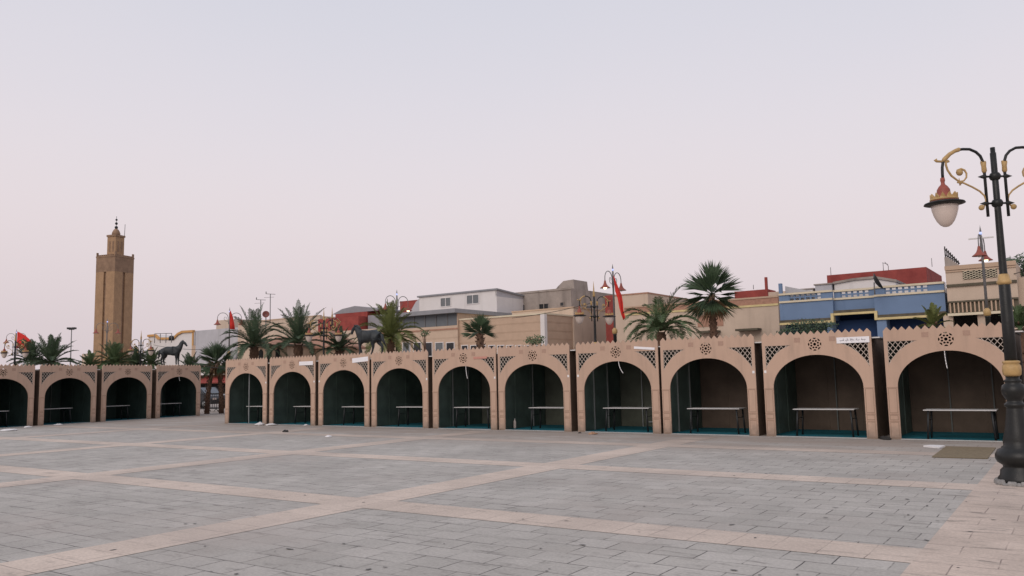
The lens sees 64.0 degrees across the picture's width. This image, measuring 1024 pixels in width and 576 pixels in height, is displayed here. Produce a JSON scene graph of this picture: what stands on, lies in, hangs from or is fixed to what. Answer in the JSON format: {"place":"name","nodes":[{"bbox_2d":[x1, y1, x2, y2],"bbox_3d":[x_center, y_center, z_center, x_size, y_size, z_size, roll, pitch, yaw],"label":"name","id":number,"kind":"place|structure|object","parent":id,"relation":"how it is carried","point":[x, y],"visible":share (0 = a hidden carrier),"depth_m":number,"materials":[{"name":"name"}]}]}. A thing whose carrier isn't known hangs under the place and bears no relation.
{"place":"outdoors","nodes":[
{"label":"outdoors","id":0,"kind":"place"},
{"bbox_2d":[147,330,195,368],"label":"house","id":1,"kind":"structure","parent":0,"point":[188,337],"depth_m":144.17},
{"bbox_2d":[154,333,171,342],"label":"roof frame","id":2,"kind":"object","parent":1,"relation":"on","point":[160,336],"visible":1,"depth_m":87.02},
{"bbox_2d":[200,387,224,407],"bbox_3d":[-21.856,7.772,58.046,4.220,1.450,1.740,-6,-8,35],"label":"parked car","id":3,"kind":"object","parent":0,"point":[213,389],"visible":0.21,"depth_m":56.99,"materials":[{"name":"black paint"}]},
{"bbox_2d":[0,404,1002,575],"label":"plaza","id":4,"kind":"structure","parent":0,"point":[40,519],"depth_m":11.21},
{"bbox_2d":[1,333,29,364],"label":"street lamp","id":5,"kind":"object","parent":4,"relation":"on","point":[25,352],"visible":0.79,"depth_m":53.91,"materials":[{"name":"black metal"}]},
{"bbox_2d":[16,332,29,347],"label":"flag","id":6,"kind":"object","parent":5,"relation":"attached to","point":[20,336],"visible":0.58,"depth_m":75.04,"materials":[{"name":"red fabric"}]},
{"bbox_2d":[0,364,38,427],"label":"market stall","id":7,"kind":"object","parent":4,"relation":"on","point":[17,383],"visible":0.99,"depth_m":36.59,"materials":[{"name":"wood"}]},
{"bbox_2d":[6,339,46,365],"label":"palm tree","id":8,"kind":"object","parent":4,"relation":"on","point":[30,348],"visible":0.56,"depth_m":59.60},
{"bbox_2d":[19,333,83,368],"bbox_3d":[-30.843,5.649,54.835,3.855,5.391,3.811,-1,-6,-1],"label":"palm tree","id":9,"kind":"object","parent":4,"relation":"on","point":[50,351],"visible":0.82,"depth_m":54.55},
{"bbox_2d":[33,364,99,425],"bbox_3d":[-21.586,4.997,38.489,2.800,2.725,2.934,-5,-7,29],"label":"market stall","id":10,"kind":"object","parent":4,"relation":"on","point":[74,388],"visible":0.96,"depth_m":39.08,"materials":[{"name":"beige wood"}]},
{"bbox_2d":[48,408,70,422],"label":"folding table","id":11,"kind":"object","parent":10,"relation":"on","point":[63,412],"visible":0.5,"depth_m":38.48,"materials":[{"name":"black metal"}]},
{"bbox_2d":[67,327,76,364],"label":"floodlight mast","id":12,"kind":"object","parent":4,"relation":"on","point":[72,328],"visible":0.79,"depth_m":89.97,"materials":[{"name":"black metal"}]},
{"bbox_2d":[76,350,101,365],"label":"palm tree","id":13,"kind":"object","parent":4,"relation":"on","point":[89,360],"visible":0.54,"depth_m":61.65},
{"bbox_2d":[94,318,120,360],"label":"street lamp","id":14,"kind":"object","parent":4,"relation":"on","point":[107,330],"visible":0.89,"depth_m":76.07,"materials":[{"name":"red metal"}]},
{"bbox_2d":[92,340,136,368],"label":"palm tree","id":15,"kind":"object","parent":4,"relation":"on","point":[114,353],"visible":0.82,"depth_m":55.57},
{"bbox_2d":[96,365,154,421],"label":"market stall","id":16,"kind":"object","parent":4,"relation":"on","point":[131,386],"visible":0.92,"depth_m":41.65,"materials":[{"name":"beige wood"}]},
{"bbox_2d":[106,405,129,418],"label":"folding table","id":17,"kind":"object","parent":16,"relation":"on","point":[121,409],"visible":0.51,"depth_m":41.08,"materials":[{"name":"black metal"}]},
{"bbox_2d":[122,345,154,367],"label":"palm tree","id":18,"kind":"object","parent":4,"relation":"on","point":[135,356],"visible":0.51,"depth_m":59.59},
{"bbox_2d":[128,332,154,365],"bbox_3d":[-26.233,5.765,57.777,2.101,5.570,0.614,-2,-6,9],"label":"street lamp","id":19,"kind":"object","parent":4,"relation":"on","point":[150,350],"visible":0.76,"depth_m":57.89,"materials":[{"name":"black metal"}]},
{"bbox_2d":[143,347,165,368],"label":"palm tree","id":20,"kind":"object","parent":4,"relation":"on","point":[153,356],"visible":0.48,"depth_m":63.62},
{"bbox_2d":[156,340,187,366],"bbox_3d":[-24.788,6.272,59.709,2.362,4.917,0.820,-2,-6,10],"label":"horse statue","id":21,"kind":"object","parent":4,"relation":"on","point":[164,352],"visible":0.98,"depth_m":59.72,"materials":[{"name":"black metal"}]},
{"bbox_2d":[151,365,202,417],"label":"market stall","id":22,"kind":"object","parent":4,"relation":"on","point":[176,384],"visible":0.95,"depth_m":44.22,"materials":[{"name":"beige wood"}]},
{"bbox_2d":[161,403,179,415],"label":"folding table","id":23,"kind":"object","parent":22,"relation":"on","point":[173,407],"visible":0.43,"depth_m":43.64,"materials":[{"name":"black metal"}]},
{"bbox_2d":[179,351,206,376],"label":"palm tree","id":24,"kind":"object","parent":4,"relation":"on","point":[189,360],"visible":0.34,"depth_m":54.59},
{"bbox_2d":[200,393,218,411],"bbox_3d":[-18.676,6.957,49.583,2.240,1.136,0.621,-2,-6,7],"label":"crowd barrier","id":25,"kind":"object","parent":4,"relation":"on","point":[212,402],"visible":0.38,"depth_m":49.54,"materials":[{"name":"black metal"}]},
{"bbox_2d":[201,365,225,391],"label":"shop building","id":26,"kind":"structure","parent":4,"relation":"on","point":[214,381],"depth_m":100.35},
{"bbox_2d":[192,340,236,413],"bbox_3d":[-16.958,5.023,46.646,2.708,4.246,2.683,0,-6,-10],"label":"palm tree","id":27,"kind":"object","parent":4,"relation":"on","point":[216,352],"visible":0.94,"depth_m":46.58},
{"bbox_2d":[195,327,237,364],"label":"building","id":28,"kind":"structure","parent":4,"relation":"on","point":[205,338],"depth_m":115.16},
{"bbox_2d":[214,309,241,354],"bbox_3d":[-20.692,5.021,59.857,2.192,7.260,0.520,1,-7,-23],"label":"street lamp","id":29,"kind":"object","parent":4,"relation":"on","point":[217,323],"visible":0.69,"depth_m":60.00,"materials":[{"name":"brown metal"}]},
{"bbox_2d":[230,311,234,329],"bbox_3d":[-20.205,2.312,59.151,0.392,1.399,0.221,-1,-6,0],"label":"flag","id":30,"kind":"object","parent":29,"relation":"attached to","point":[232,325],"visible":0.99,"depth_m":59.13,"materials":[{"name":"red fabric"}]},
{"bbox_2d":[225,357,269,423],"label":"market stall","id":31,"kind":"object","parent":4,"relation":"on","point":[247,382],"visible":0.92,"depth_m":35.10,"materials":[{"name":"fabric"}]},
{"bbox_2d":[246,406,262,422],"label":"folding table","id":32,"kind":"object","parent":31,"relation":"on","point":[257,411],"visible":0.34,"depth_m":35.24,"materials":[{"name":"white metal"}]},
{"bbox_2d":[220,304,289,360],"bbox_3d":[-15.060,4.034,47.983,4.397,6.413,4.000,-1,-6,-1],"label":"palm tree","id":33,"kind":"object","parent":4,"relation":"on","point":[255,334],"visible":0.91,"depth_m":47.72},
{"bbox_2d":[257,337,314,362],"bbox_3d":[-14.290,5.295,50.973,3.000,4.517,3.000,-4,-7,21],"label":"kiosk","id":34,"kind":"object","parent":4,"relation":"on","point":[288,349],"visible":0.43,"depth_m":49.94,"materials":[{"name":"tile"}]},
{"bbox_2d":[238,315,334,359],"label":"building","id":35,"kind":"structure","parent":4,"relation":"on","point":[270,333],"depth_m":101.39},
{"bbox_2d":[262,311,268,329],"bbox_3d":[-17.455,2.422,58.053,0.490,1.611,0.210,-1,-6,0],"label":"satellite dish","id":36,"kind":"object","parent":35,"relation":"on","point":[265,314],"visible":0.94,"depth_m":58.13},
{"bbox_2d":[269,355,317,425],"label":"market stall","id":37,"kind":"object","parent":4,"relation":"on","point":[293,381],"visible":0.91,"depth_m":33.51,"materials":[{"name":"fabric"}]},
{"bbox_2d":[293,406,310,423],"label":"folding table","id":38,"kind":"object","parent":37,"relation":"on","point":[297,412],"visible":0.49,"depth_m":33.31,"materials":[{"name":"white metal"}]},
{"bbox_2d":[262,298,337,357],"bbox_3d":[-11.812,3.736,45.826,4.333,6.419,4.223,1,-7,-22],"label":"palm tree","id":39,"kind":"object","parent":4,"relation":"on","point":[298,330],"visible":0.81,"depth_m":45.71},
{"bbox_2d":[304,312,343,355],"bbox_3d":[-10.088,3.878,43.862,2.118,5.614,0.619,1,-6,-17],"label":"street lamp","id":40,"kind":"object","parent":4,"relation":"on","point":[309,335],"visible":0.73,"depth_m":43.99,"materials":[{"name":"black metal"}]},
{"bbox_2d":[320,311,340,331],"bbox_3d":[-12.714,4.796,57.851,0.764,6.930,2.614,-4,-7,21],"label":"street lamp","id":41,"kind":"object","parent":4,"relation":"on","point":[332,324],"visible":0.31,"depth_m":58.02,"materials":[{"name":"black metal"}]},
{"bbox_2d":[316,325,357,354],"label":"palm tree","id":42,"kind":"object","parent":4,"relation":"on","point":[341,346],"visible":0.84,"depth_m":44.79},
{"bbox_2d":[309,331,367,359],"bbox_3d":[-11.850,5.263,53.171,3.600,4.951,3.600,-4,-7,21],"label":"kiosk","id":43,"kind":"object","parent":4,"relation":"on","point":[319,353],"visible":0.2,"depth_m":52.21,"materials":[{"name":"tile"}]},
{"bbox_2d":[318,316,367,331],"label":"rooftop block","id":44,"kind":"structure","parent":4,"relation":"on","point":[349,323],"depth_m":81.29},
{"bbox_2d":[318,352,370,426],"bbox_3d":[-5.506,3.940,31.982,2.934,2.725,2.800,-6,-8,35],"label":"market stall","id":45,"kind":"object","parent":4,"relation":"on","point":[345,381],"visible":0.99,"depth_m":31.91,"materials":[{"name":"wood"}]},
{"bbox_2d":[343,406,363,424],"bbox_3d":[-5.772,4.886,31.369,1.520,0.702,0.600,-6,-8,35],"label":"folding table","id":46,"kind":"object","parent":45,"relation":"on","point":[349,412],"visible":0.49,"depth_m":31.54,"materials":[{"name":"white metal"}]},
{"bbox_2d":[0,425,714,575],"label":"cross paving band","id":47,"kind":"object","parent":4,"relation":"on","point":[39,564],"visible":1,"depth_m":11.17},
{"bbox_2d":[343,328,381,354],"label":"building","id":48,"kind":"structure","parent":4,"relation":"on","point":[377,349],"depth_m":75.48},
{"bbox_2d":[333,306,399,317],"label":"rooftop block","id":49,"kind":"structure","parent":4,"relation":"on","point":[355,311],"depth_m":85.15,"materials":[{"name":"grey metal"}]},
{"bbox_2d":[351,325,386,357],"bbox_3d":[-7.501,4.188,42.819,2.438,4.662,0.800,-5,-7,31],"label":"horse statue","id":50,"kind":"object","parent":4,"relation":"on","point":[371,336],"visible":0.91,"depth_m":42.73,"materials":[{"name":"black metal"}]},
{"bbox_2d":[368,315,381,328],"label":"building","id":51,"kind":"structure","parent":4,"relation":"on","point":[372,318],"depth_m":80.63,"materials":[{"name":"paint"}]},
{"bbox_2d":[350,298,424,353],"bbox_3d":[-6.979,3.748,46.772,4.089,6.402,4.033,3,-8,-36],"label":"palm tree","id":52,"kind":"object","parent":4,"relation":"on","point":[392,327],"visible":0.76,"depth_m":46.68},
{"bbox_2d":[383,291,411,351],"bbox_3d":[-6.720,3.552,47.913,2.112,6.995,0.501,5,-8,-43],"label":"street lamp","id":53,"kind":"object","parent":4,"relation":"on","point":[408,309],"visible":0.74,"depth_m":48.19,"materials":[{"name":"brown metal"}]},
{"bbox_2d":[371,350,432,427],"bbox_3d":[-3.173,3.712,30.352,2.934,2.725,2.800,-6,-8,35],"label":"market stall","id":54,"kind":"object","parent":4,"relation":"on","point":[400,379],"visible":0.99,"depth_m":30.24,"materials":[{"name":"wood"}]},
{"bbox_2d":[397,406,422,425],"bbox_3d":[-3.439,4.658,29.739,1.520,0.702,0.600,-6,-8,35],"label":"folding table","id":55,"kind":"object","parent":54,"relation":"on","point":[399,413],"visible":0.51,"depth_m":29.99,"materials":[{"name":"white metal"}]},
{"bbox_2d":[400,300,416,312],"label":"rooftop block","id":56,"kind":"structure","parent":4,"relation":"on","point":[410,303],"depth_m":80.90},
{"bbox_2d":[420,330,430,350],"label":"tree","id":57,"kind":"object","parent":4,"relation":"on","point":[424,335],"visible":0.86,"depth_m":43.96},
{"bbox_2d":[376,308,511,355],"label":"building","id":58,"kind":"structure","parent":4,"relation":"on","point":[441,326],"depth_m":65.26,"materials":[{"name":"beige plaster"},{"name":"grey metal"}]},
{"bbox_2d":[402,342,410,351],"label":"window","id":59,"kind":"structure","parent":58,"relation":"in","point":[404,349],"depth_m":66.79,"materials":[{"name":"grey glass"}]},
{"bbox_2d":[413,342,421,351],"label":"window","id":60,"kind":"structure","parent":58,"relation":"in","point":[416,348],"depth_m":66.08,"materials":[{"name":"grey glass"}]},
{"bbox_2d":[426,342,432,355],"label":"window","id":61,"kind":"structure","parent":58,"relation":"in","point":[429,345],"depth_m":65.36,"materials":[{"name":"white glass"}]},
{"bbox_2d":[435,342,443,350],"bbox_3d":[-5.744,4.964,64.761,0.870,1.370,0.050,-6,-8,35],"label":"window","id":62,"kind":"structure","parent":58,"relation":"in","point":[438,345],"depth_m":64.79,"materials":[{"name":"grey glass"}]},
{"bbox_2d":[446,342,454,350],"bbox_3d":[-4.830,4.921,64.123,0.870,1.370,0.050,-6,-8,35],"label":"window","id":63,"kind":"structure","parent":58,"relation":"in","point":[451,345],"depth_m":64.16,"materials":[{"name":"white glass"}]},
{"bbox_2d":[410,288,523,312],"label":"building","id":64,"kind":"structure","parent":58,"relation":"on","point":[497,300],"depth_m":71.53,"materials":[{"name":"paint"}]},
{"bbox_2d":[440,297,450,306],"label":"window","id":65,"kind":"structure","parent":64,"relation":"in","point":[446,301],"depth_m":72.82,"materials":[{"name":"grey glass"}]},
{"bbox_2d":[466,294,478,304],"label":"window","id":66,"kind":"structure","parent":64,"relation":"in","point":[470,299],"depth_m":71.08,"materials":[{"name":"grey glass"}]},
{"bbox_2d":[0,465,921,562],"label":"paving band","id":67,"kind":"object","parent":4,"relation":"on","point":[867,551],"visible":1,"depth_m":9.70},
{"bbox_2d":[432,346,498,429],"bbox_3d":[-0.763,3.476,28.668,2.934,2.725,2.800,-6,-8,35],"label":"market stall","id":68,"kind":"object","parent":4,"relation":"on","point":[469,377],"visible":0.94,"depth_m":28.68,"materials":[{"name":"wood"}]},
{"bbox_2d":[454,406,490,427],"bbox_3d":[-1.209,4.427,28.059,1.520,0.702,0.600,-6,-8,35],"label":"folding table","id":69,"kind":"object","parent":68,"relation":"on","point":[466,407],"visible":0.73,"depth_m":28.21,"materials":[{"name":"white metal"}]},
{"bbox_2d":[459,312,498,348],"bbox_3d":[-1.400,3.353,36.015,1.615,4.586,1.849,-6,-8,35],"label":"palm tree","id":70,"kind":"object","parent":4,"relation":"on","point":[482,321],"visible":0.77,"depth_m":35.84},
{"bbox_2d":[0,437,976,489],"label":"paving band","id":71,"kind":"object","parent":4,"relation":"on","point":[962,486],"visible":1,"depth_m":15.23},
{"bbox_2d":[459,313,572,353],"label":"building","id":72,"kind":"structure","parent":4,"relation":"on","point":[511,330],"depth_m":61.22,"materials":[{"name":"beige concrete"}]},
{"bbox_2d":[38,425,994,456],"bbox_3d":[-27.144,6.708,40.547,88.650,0.001,0.682,-5,-8,34],"label":"paving band","id":73,"kind":"object","parent":4,"relation":"on","point":[732,447],"depth_m":20.91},
{"bbox_2d":[523,334,545,345],"bbox_3d":[1.078,3.950,37.785,1.096,3.682,0.841,-1,-6,0],"label":"shrub","id":74,"kind":"object","parent":4,"relation":"on","point":[534,340],"visible":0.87,"depth_m":37.90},
{"bbox_2d":[498,343,577,431],"bbox_3d":[1.542,3.251,27.058,2.934,2.725,2.800,-6,-8,35],"label":"market stall","id":75,"kind":"object","parent":4,"relation":"on","point":[539,375],"visible":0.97,"depth_m":27.02,"materials":[{"name":"wood"}]},
{"bbox_2d":[529,407,563,428],"bbox_3d":[1.341,4.178,26.278,1.520,0.702,0.600,-6,-8,35],"label":"folding table","id":76,"kind":"object","parent":75,"relation":"on","point":[539,414],"visible":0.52,"depth_m":26.45,"materials":[{"name":"white metal"}]},
{"bbox_2d":[113,473,994,574],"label":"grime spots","id":77,"kind":"object","parent":4,"relation":"on","point":[584,544],"visible":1,"depth_m":8.48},
{"bbox_2d":[511,306,605,349],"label":"building","id":78,"kind":"structure","parent":4,"relation":"on","point":[583,332],"depth_m":64.42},
{"bbox_2d":[516,279,612,309],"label":"building","id":79,"kind":"structure","parent":4,"relation":"on","point":[567,293],"depth_m":71.54,"materials":[{"name":"paint"}]},
{"bbox_2d":[539,303,548,308],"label":"window","id":80,"kind":"structure","parent":79,"relation":"in","point":[542,305],"depth_m":71.56,"materials":[{"name":"glass"}]},
{"bbox_2d":[573,281,615,343],"bbox_3d":[3.515,2.528,34.420,2.139,5.670,0.625,3,-7,-31],"label":"street lamp","id":81,"kind":"object","parent":4,"relation":"on","point":[579,315],"visible":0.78,"depth_m":34.53,"materials":[{"name":"black metal"}]},
{"bbox_2d":[605,295,613,342],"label":"building","id":82,"kind":"structure","parent":4,"relation":"on","point":[609,334],"depth_m":63.24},
{"bbox_2d":[601,264,625,347],"bbox_3d":[5.155,2.392,40.970,0.522,7.286,2.200,-6,-8,35],"label":"street lamp","id":83,"kind":"object","parent":4,"relation":"on","point":[614,329],"visible":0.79,"depth_m":41.05,"materials":[{"name":"brown metal"}]},
{"bbox_2d":[613,276,624,319],"bbox_3d":[5.327,0.473,40.673,0.527,2.250,0.164,-1,-6,0],"label":"flag","id":84,"kind":"object","parent":83,"relation":"hanging from","point":[619,296],"visible":0.94,"depth_m":40.66,"materials":[{"name":"red fabric"}]},
{"bbox_2d":[576,338,663,433],"bbox_3d":[3.977,3.013,25.357,2.934,2.725,2.800,-6,-8,35],"label":"market stall","id":85,"kind":"object","parent":4,"relation":"on","point":[623,373],"visible":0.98,"depth_m":25.56,"materials":[{"name":"beige painted wood"},{"name":"green tarpaulin"},{"name":"teal carpet"}]},
{"bbox_2d":[605,407,651,431],"bbox_3d":[3.571,3.960,24.720,1.520,0.702,0.600,-6,-8,35],"label":"folding table","id":86,"kind":"object","parent":85,"relation":"on","point":[614,408],"visible":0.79,"depth_m":24.78,"materials":[{"name":"white metal"}]},
{"bbox_2d":[622,283,703,345],"bbox_3d":[6.904,2.738,37.740,3.830,5.864,4.101,-4,-7,24],"label":"palm tree","id":87,"kind":"object","parent":4,"relation":"on","point":[657,322],"visible":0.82,"depth_m":37.66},
{"bbox_2d":[678,260,742,337],"bbox_3d":[10.060,2.178,41.022,3.393,7.511,3.272,-4,-7,24],"label":"palm tree","id":88,"kind":"object","parent":4,"relation":"on","point":[711,307],"visible":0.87,"depth_m":40.96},
{"bbox_2d":[660,334,766,435],"bbox_3d":[6.281,2.788,23.747,2.934,2.725,2.800,-6,-8,35],"label":"market stall","id":89,"kind":"object","parent":4,"relation":"on","point":[720,371],"visible":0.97,"depth_m":23.91,"materials":[{"name":"beige painted wood"},{"name":"brown and green tarpaulin"},{"name":"teal carpet"}]},
{"bbox_2d":[687,407,745,433],"bbox_3d":[5.777,3.731,23.057,1.520,0.702,0.600,-6,-8,35],"label":"folding table","id":90,"kind":"object","parent":89,"relation":"on","point":[698,408],"visible":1,"depth_m":23.13,"materials":[{"name":"white metal"}]},
{"bbox_2d":[776,318,838,338],"bbox_3d":[12.734,3.240,35.015,2.761,3.991,0.742,-1,-6,0],"label":"climbing bush","id":91,"kind":"object","parent":4,"relation":"on","point":[816,327],"visible":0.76,"depth_m":35.13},
{"bbox_2d":[761,328,889,438],"bbox_3d":[8.691,2.552,22.063,2.934,2.725,2.800,-6,-8,35],"label":"market stall","id":92,"kind":"object","parent":4,"relation":"on","point":[845,368],"visible":0.98,"depth_m":22.28,"materials":[{"name":"beige painted wood"},{"name":"brown and green tarpaulin"},{"name":"teal carpet"}]},
{"bbox_2d":[793,408,858,436],"bbox_3d":[8.171,3.484,21.263,1.520,0.702,0.600,-6,-8,35],"label":"folding table","id":93,"kind":"object","parent":92,"relation":"on","point":[849,409],"visible":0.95,"depth_m":21.13,"materials":[{"name":"white metal"}]},
{"bbox_2d":[912,302,953,332],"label":"palm tree","id":94,"kind":"object","parent":4,"relation":"on","point":[933,318],"visible":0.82,"depth_m":26.89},
{"bbox_2d":[923,445,944,448],"bbox_3d":[9.098,3.398,17.602,0.354,0.050,0.606,1,-6,-16],"label":"paper sheet","id":95,"kind":"object","parent":4,"relation":"on","point":[936,446],"visible":1,"depth_m":17.50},
{"bbox_2d":[883,322,1023,441],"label":"market stall","id":96,"kind":"object","parent":4,"relation":"on","point":[956,366],"visible":0.73,"depth_m":21.15,"materials":[{"name":"beige painted wood"},{"name":"brown and green tarpaulin"},{"name":"teal carpet"}]},
{"bbox_2d":[923,409,998,440],"bbox_3d":[10.634,3.224,19.359,1.520,0.702,0.600,-6,-8,35],"label":"folding table","id":97,"kind":"object","parent":96,"relation":"on","point":[994,424],"visible":1,"depth_m":19.21,"materials":[{"name":"white metal"}]},
{"bbox_2d":[932,446,995,458],"bbox_3d":[9.072,3.285,16.385,0.930,0.012,2.431,-5,-7,33],"label":"floor mat","id":98,"kind":"object","parent":4,"relation":"on","point":[965,452],"visible":1,"depth_m":16.24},
{"bbox_2d":[968,228,993,325],"bbox_3d":[17.441,1.114,30.015,0.818,6.927,2.092,-6,-8,36],"label":"street lamp","id":99,"kind":"object","parent":4,"relation":"on","point":[983,259],"visible":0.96,"depth_m":30.10,"materials":[{"name":"metal"}]},
{"bbox_2d":[943,246,1023,328],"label":"house","id":100,"kind":"structure","parent":4,"relation":"on","point":[965,294],"depth_m":38.31,"materials":[{"name":"paint"}]},
{"bbox_2d":[1006,253,1023,275],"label":"roof bush","id":101,"kind":"object","parent":100,"relation":"on","point":[1018,261],"visible":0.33,"depth_m":40.10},
{"bbox_2d":[995,304,1023,369],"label":"palm tree","id":102,"kind":"object","parent":4,"relation":"on","point":[1018,313],"visible":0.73,"depth_m":27.79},
{"bbox_2d":[0,0,1023,368],"label":"sky","id":103,"kind":"structure","parent":0,"point":[331,155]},
{"bbox_2d":[612,292,686,342],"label":"building","id":104,"kind":"structure","parent":0,"point":[637,299],"depth_m":60.31,"materials":[{"name":"paint"}]},
{"bbox_2d":[624,277,785,343],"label":"house","id":105,"kind":"structure","parent":0,"point":[757,315],"depth_m":49.25,"materials":[{"name":"paint"}]},
{"bbox_2d":[778,276,954,336],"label":"house","id":106,"kind":"structure","parent":0,"point":[854,304],"depth_m":42.09,"materials":[{"name":"paint"}]},
{"bbox_2d":[873,273,882,294],"bbox_3d":[17.962,-0.215,40.145,0.435,1.058,0.905,-4,-7,23],"label":"satellite dish","id":107,"kind":"object","parent":106,"relation":"on","point":[876,281],"visible":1,"depth_m":40.00,"materials":[{"name":"black metal"}]},
{"bbox_2d":[827,258,946,292],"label":"rooftop block","id":108,"kind":"structure","parent":106,"relation":"on","point":[916,275],"depth_m":48.10,"materials":[{"name":"concrete"}]},
{"bbox_2d":[900,462,1023,575],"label":"pavement","id":109,"kind":"structure","parent":0,"point":[987,546],"depth_m":8.12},
{"bbox_2d":[923,146,1023,482],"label":"street lamp","id":110,"kind":"object","parent":109,"relation":"on","point":[943,203],"visible":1,"depth_m":12.06,"materials":[{"name":"black metal"}]},
{"bbox_2d":[994,477,1023,486],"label":"mortar collar","id":111,"kind":"object","parent":109,"relation":"on","point":[997,481],"visible":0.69,"depth_m":11.68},
{"label":"ground","id":112,"kind":"structure","parent":0,"visible":0},
{"bbox_2d":[93,216,134,368],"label":"minaret","id":113,"kind":"object","parent":112,"relation":"on","point":[114,285],"visible":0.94,"depth_m":149.36,"materials":[{"name":"stone"}]},
{"bbox_2d":[216,319,249,328],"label":"building","id":114,"kind":"structure","parent":112,"relation":"on","point":[224,324],"depth_m":123.57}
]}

